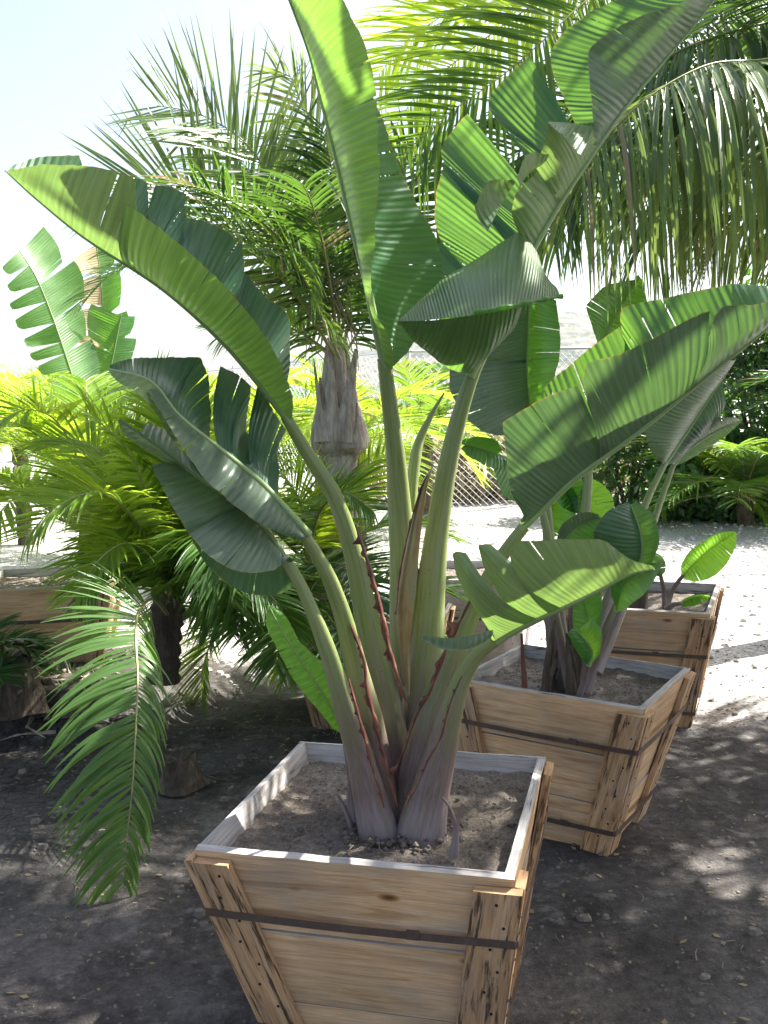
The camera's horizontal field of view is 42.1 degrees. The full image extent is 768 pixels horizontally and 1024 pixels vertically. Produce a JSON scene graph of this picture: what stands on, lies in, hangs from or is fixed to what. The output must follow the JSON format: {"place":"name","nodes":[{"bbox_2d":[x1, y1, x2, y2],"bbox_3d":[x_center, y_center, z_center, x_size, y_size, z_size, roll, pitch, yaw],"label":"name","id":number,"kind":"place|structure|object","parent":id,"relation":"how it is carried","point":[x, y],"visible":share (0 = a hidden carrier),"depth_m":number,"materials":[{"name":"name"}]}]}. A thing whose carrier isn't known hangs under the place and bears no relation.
{"place":"outdoors","nodes":[
{"label":"outdoors","id":0,"kind":"place"},
{"bbox_2d":[38,659,111,684],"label":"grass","id":1,"kind":"structure","parent":0,"point":[45,673],"depth_m":5.32,"materials":[{"name":"plant"}]},
{"bbox_2d":[1,310,762,416],"bbox_3d":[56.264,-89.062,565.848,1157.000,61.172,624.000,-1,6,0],"label":"hill","id":2,"kind":"structure","parent":0,"point":[576,330],"depth_m":386.90,"materials":[{"name":"white"}]},
{"bbox_2d":[0,401,767,1023],"bbox_3d":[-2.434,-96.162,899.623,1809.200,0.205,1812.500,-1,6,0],"label":"ground","id":3,"kind":"structure","parent":0,"point":[634,935],"depth_m":3.42,"materials":[{"name":"soil"}]},
{"bbox_2d":[0,646,49,720],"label":"tree stump","id":4,"kind":"object","parent":3,"relation":"on","point":[16,702],"visible":0.76,"depth_m":4.77,"materials":[{"name":"brown wood"}]},
{"bbox_2d":[0,612,64,689],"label":"feather palm","id":5,"kind":"object","parent":4,"relation":"on","point":[40,643],"visible":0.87,"depth_m":4.77,"materials":[{"name":"green plant"}]},
{"bbox_2d":[0,359,69,545],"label":"feather palm","id":6,"kind":"object","parent":3,"relation":"on","point":[29,390],"visible":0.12,"depth_m":11.99,"materials":[{"name":"green plant"}]},
{"bbox_2d":[0,567,122,663],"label":"wooden planter box","id":7,"kind":"object","parent":3,"relation":"on","point":[19,588],"visible":0.37,"depth_m":5.66,"materials":[{"name":"brown wood"}]},
{"bbox_2d":[0,361,283,569],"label":"feather palm","id":8,"kind":"object","parent":7,"relation":"in","point":[9,479],"visible":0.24,"depth_m":5.42,"materials":[{"name":"green plant"}]},
{"bbox_2d":[32,673,100,717],"bbox_3d":[-1.589,0.908,5.017,0.454,0.141,0.380,2,7,27],"label":"tree stump","id":9,"kind":"object","parent":3,"relation":"on","point":[55,699],"visible":0.32,"depth_m":4.90,"materials":[{"name":"brown wood"}]},
{"bbox_2d":[0,660,133,740],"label":"root tangle","id":10,"kind":"object","parent":3,"relation":"on","point":[51,679],"visible":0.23,"depth_m":5.00,"materials":[{"name":"grey plant"}]},
{"bbox_2d":[3,227,137,416],"bbox_3d":[-2.180,-0.763,7.119,0.933,2.511,0.550,-6,8,-35],"label":"bird of paradise plant","id":11,"kind":"object","parent":3,"relation":"on","point":[38,254],"visible":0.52,"depth_m":7.01,"materials":[{"name":"green plant"}]},
{"bbox_2d":[0,347,318,906],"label":"feather palm","id":12,"kind":"object","parent":3,"relation":"on","point":[140,511],"visible":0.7,"depth_m":3.93,"materials":[{"name":"green plant"}]},
{"bbox_2d":[72,404,287,521],"bbox_3d":[-2.419,-0.353,11.055,2.672,1.756,2.244,-6,8,-37],"label":"feather palm","id":13,"kind":"object","parent":3,"relation":"on","point":[210,431],"depth_m":11.30,"materials":[{"name":"green plant"}]},
{"bbox_2d":[154,746,208,796],"bbox_3d":[-0.862,1.075,4.192,0.204,0.162,0.212,1,7,23],"label":"tree stump","id":14,"kind":"object","parent":3,"relation":"on","point":[182,775],"visible":0.95,"depth_m":4.12,"materials":[{"name":"brown plant"}]},
{"bbox_2d":[65,353,407,502],"bbox_3d":[-4.654,-1.899,22.628,0.090,2.520,18.563,-5,7,-32],"label":"chain link fence","id":15,"kind":"object","parent":3,"relation":"on","point":[233,369],"visible":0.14,"depth_m":17.40,"materials":[{"name":"grey metal"}]},
{"bbox_2d":[197,364,383,478],"bbox_3d":[-1.388,-0.677,11.574,2.932,2.233,3.209,-1,6,0],"label":"feather palm","id":16,"kind":"object","parent":3,"relation":"on","point":[300,402],"visible":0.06,"depth_m":11.21,"materials":[{"name":"green plant"}]},
{"bbox_2d":[269,386,317,470],"bbox_3d":[-2.597,-2.120,24.978,4.743,2.592,2.872,-1,6,0],"label":"leafy shrub","id":17,"kind":"object","parent":3,"relation":"on","point":[295,454],"visible":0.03,"depth_m":24.56,"materials":[{"name":"green plant"}]},
{"bbox_2d":[121,432,527,735],"bbox_3d":[-0.347,0.348,4.943,1.802,1.630,1.856,5,9,44],"label":"feather palm","id":18,"kind":"object","parent":3,"relation":"on","point":[316,515],"visible":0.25,"depth_m":4.64,"materials":[{"name":"green plant"}]},
{"bbox_2d":[184,741,553,1023],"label":"wooden planter box","id":19,"kind":"object","parent":3,"relation":"on","point":[316,936],"visible":0.86,"depth_m":2.28,"materials":[{"name":"brown wood"}]},
{"bbox_2d":[241,767,523,868],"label":"soil litter","id":20,"kind":"object","parent":19,"relation":"on","point":[410,847],"visible":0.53,"depth_m":2.51,"materials":[{"name":"brown soil"}]},
{"bbox_2d":[5,0,767,859],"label":"bird of paradise plant","id":21,"kind":"object","parent":19,"relation":"in","point":[387,708],"visible":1,"depth_m":2.35,"materials":[{"name":"green plant"}]},
{"bbox_2d":[298,816,515,863],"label":"soil clods","id":22,"kind":"object","parent":19,"relation":"on","point":[402,841],"visible":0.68,"depth_m":2.39,"materials":[{"name":"soil"}]},
{"bbox_2d":[303,603,455,728],"bbox_3d":[-0.035,0.800,5.240,0.762,0.530,0.761,0,6,10],"label":"wooden planter box","id":23,"kind":"object","parent":3,"relation":"on","point":[317,717],"visible":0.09,"depth_m":5.02,"materials":[{"name":"brown wood"}]},
{"bbox_2d":[56,8,478,622],"bbox_3d":[-0.911,-0.948,5.176,2.902,3.190,2.134,1,7,23],"label":"feather palm","id":24,"kind":"object","parent":23,"relation":"in","point":[300,222],"visible":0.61,"depth_m":4.81,"materials":[{"name":"green plant"}]},
{"bbox_2d":[270,353,491,548],"bbox_3d":[-0.263,-0.541,10.092,2.676,2.224,2.773,2,7,32],"label":"feather palm","id":25,"kind":"object","parent":3,"relation":"on","point":[370,416],"visible":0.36,"depth_m":9.62,"materials":[{"name":"green plant"}]},
{"bbox_2d":[0,642,767,1023],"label":"loose stones","id":26,"kind":"object","parent":3,"relation":"on","point":[326,734],"visible":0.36,"depth_m":3.42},
{"bbox_2d":[0,642,767,1023],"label":"leaf litter","id":27,"kind":"object","parent":3,"relation":"on","point":[530,910],"visible":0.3,"depth_m":3.27,"materials":[{"name":"brown plant"}]},
{"bbox_2d":[4,642,767,1023],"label":"twigs","id":28,"kind":"object","parent":3,"relation":"on","point":[256,756],"visible":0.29,"depth_m":3.43,"materials":[{"name":"brown wood"}]},
{"bbox_2d":[18,644,767,986],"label":"clods","id":29,"kind":"object","parent":3,"relation":"on","point":[200,912],"visible":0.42,"depth_m":3.56,"materials":[{"name":"grey soil"}]},
{"bbox_2d":[309,355,505,524],"bbox_3d":[0.409,-0.864,12.801,3.121,2.250,3.390,-1,6,0],"label":"feather palm","id":30,"kind":"object","parent":3,"relation":"on","point":[444,406],"visible":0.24,"depth_m":12.53,"materials":[{"name":"green plant"}]},
{"bbox_2d":[103,514,767,686],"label":"gravel","id":31,"kind":"structure","parent":3,"relation":"on","point":[723,644],"depth_m":9.05,"materials":[{"name":"grey gravel"}]},
{"bbox_2d":[445,560,531,662],"bbox_3d":[0.605,0.645,6.277,0.665,0.577,0.763,0,6,14],"label":"wooden planter box","id":32,"kind":"object","parent":3,"relation":"on","point":[514,641],"visible":0.08,"depth_m":5.96,"materials":[{"name":"brown wood"}]},
{"bbox_2d":[372,409,627,477],"bbox_3d":[2.294,-1.218,17.579,6.584,1.948,1.862,-1,6,0],"label":"leafy shrub","id":33,"kind":"object","parent":3,"relation":"on","point":[444,431],"visible":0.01,"depth_m":17.19,"materials":[{"name":"green plant"}]},
{"bbox_2d":[366,429,653,504],"bbox_3d":[1.919,-0.714,16.056,5.693,1.398,1.668,-1,6,0],"label":"leafy shrub","id":34,"kind":"object","parent":3,"relation":"on","point":[473,483],"visible":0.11,"depth_m":15.74,"materials":[{"name":"green plant"}]},
{"bbox_2d":[353,0,767,280],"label":"tall feather palm","id":35,"kind":"object","parent":3,"relation":"on","point":[537,21],"visible":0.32,"depth_m":4.69,"materials":[{"name":"green plant"}]},
{"bbox_2d":[458,644,695,856],"bbox_3d":[0.725,0.892,3.804,0.811,0.583,0.656,3,8,35],"label":"wooden planter box","id":36,"kind":"object","parent":3,"relation":"on","point":[605,755],"visible":0.84,"depth_m":3.56,"materials":[{"name":"brown wood"}]},
{"bbox_2d":[503,660,665,705],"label":"soil litter","id":37,"kind":"object","parent":36,"relation":"on","point":[599,688],"visible":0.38,"depth_m":3.75,"materials":[{"name":"brown soil"}]},
{"bbox_2d":[449,275,742,697],"bbox_3d":[0.921,-0.126,3.943,0.721,1.603,1.353,3,8,38],"label":"bird of paradise plant","id":38,"kind":"object","parent":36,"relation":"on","point":[517,374],"visible":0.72,"depth_m":3.68,"materials":[{"name":"green plant"}]},
{"bbox_2d":[406,345,766,505],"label":"chain link fence","id":39,"kind":"object","parent":3,"relation":"on","point":[561,348],"visible":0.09,"depth_m":14.95,"materials":[{"name":"grey metal"}]},
{"bbox_2d":[544,581,724,727],"bbox_3d":[1.322,0.727,5.222,0.821,0.611,0.840,1,7,22],"label":"wooden planter box","id":40,"kind":"object","parent":3,"relation":"on","point":[678,636],"visible":0.38,"depth_m":4.82,"materials":[{"name":"brown wood"}]},
{"bbox_2d":[628,590,647,608],"bbox_3d":[1.259,0.388,4.974,0.109,0.272,0.077,-1,6,0],"label":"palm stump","id":41,"kind":"object","parent":40,"relation":"in","point":[641,602],"visible":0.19,"depth_m":4.95,"materials":[{"name":"wood"}]},
{"bbox_2d":[651,531,736,609],"bbox_3d":[1.521,0.303,4.927,0.445,0.401,0.171,-1,6,9],"label":"bird of paradise seedling","id":42,"kind":"object","parent":40,"relation":"on","point":[703,560],"visible":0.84,"depth_m":4.94,"materials":[{"name":"green plant"}]},
{"bbox_2d":[581,345,693,509],"bbox_3d":[3.267,-1.080,13.521,2.353,2.486,1.926,-1,6,0],"label":"leafy shrub","id":43,"kind":"object","parent":3,"relation":"on","point":[612,479],"visible":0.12,"depth_m":13.15,"materials":[{"name":"green plant"}]},
{"bbox_2d":[520,0,767,339],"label":"tall feather palm","id":44,"kind":"object","parent":3,"relation":"on","point":[714,164],"visible":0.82,"depth_m":3.28,"materials":[{"name":"green plant"}]},
{"bbox_2d":[612,450,767,526],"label":"feather palm","id":45,"kind":"object","parent":3,"relation":"on","point":[704,463],"visible":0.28,"depth_m":12.26,"materials":[{"name":"green plant"}]},
{"bbox_2d":[617,432,767,525],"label":"feather palm","id":46,"kind":"object","parent":3,"relation":"on","point":[749,474],"visible":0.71,"depth_m":11.72,"materials":[{"name":"green plant"}]},
{"bbox_2d":[628,424,767,523],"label":"leafy shrub","id":47,"kind":"object","parent":3,"relation":"on","point":[720,514],"visible":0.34,"depth_m":12.52,"materials":[{"name":"green plant"}]},
{"bbox_2d":[659,330,767,519],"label":"leafy shrub","id":48,"kind":"object","parent":3,"relation":"on","point":[756,361],"visible":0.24,"depth_m":12.72,"materials":[{"name":"green plant"}]},
{"bbox_2d":[721,265,767,437],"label":"leafy shrub","id":49,"kind":"object","parent":3,"relation":"on","point":[747,282],"visible":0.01,"depth_m":14.18,"materials":[{"name":"green plant"}]},
{"bbox_2d":[726,365,767,414],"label":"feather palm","id":50,"kind":"object","parent":3,"relation":"on","point":[763,377],"visible":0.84,"depth_m":12.18,"materials":[{"name":"green plant"}]},
{"bbox_2d":[0,0,767,400],"label":"sky","id":51,"kind":"structure","parent":0,"point":[57,57],"materials":[{"name":"white"}]}
]}

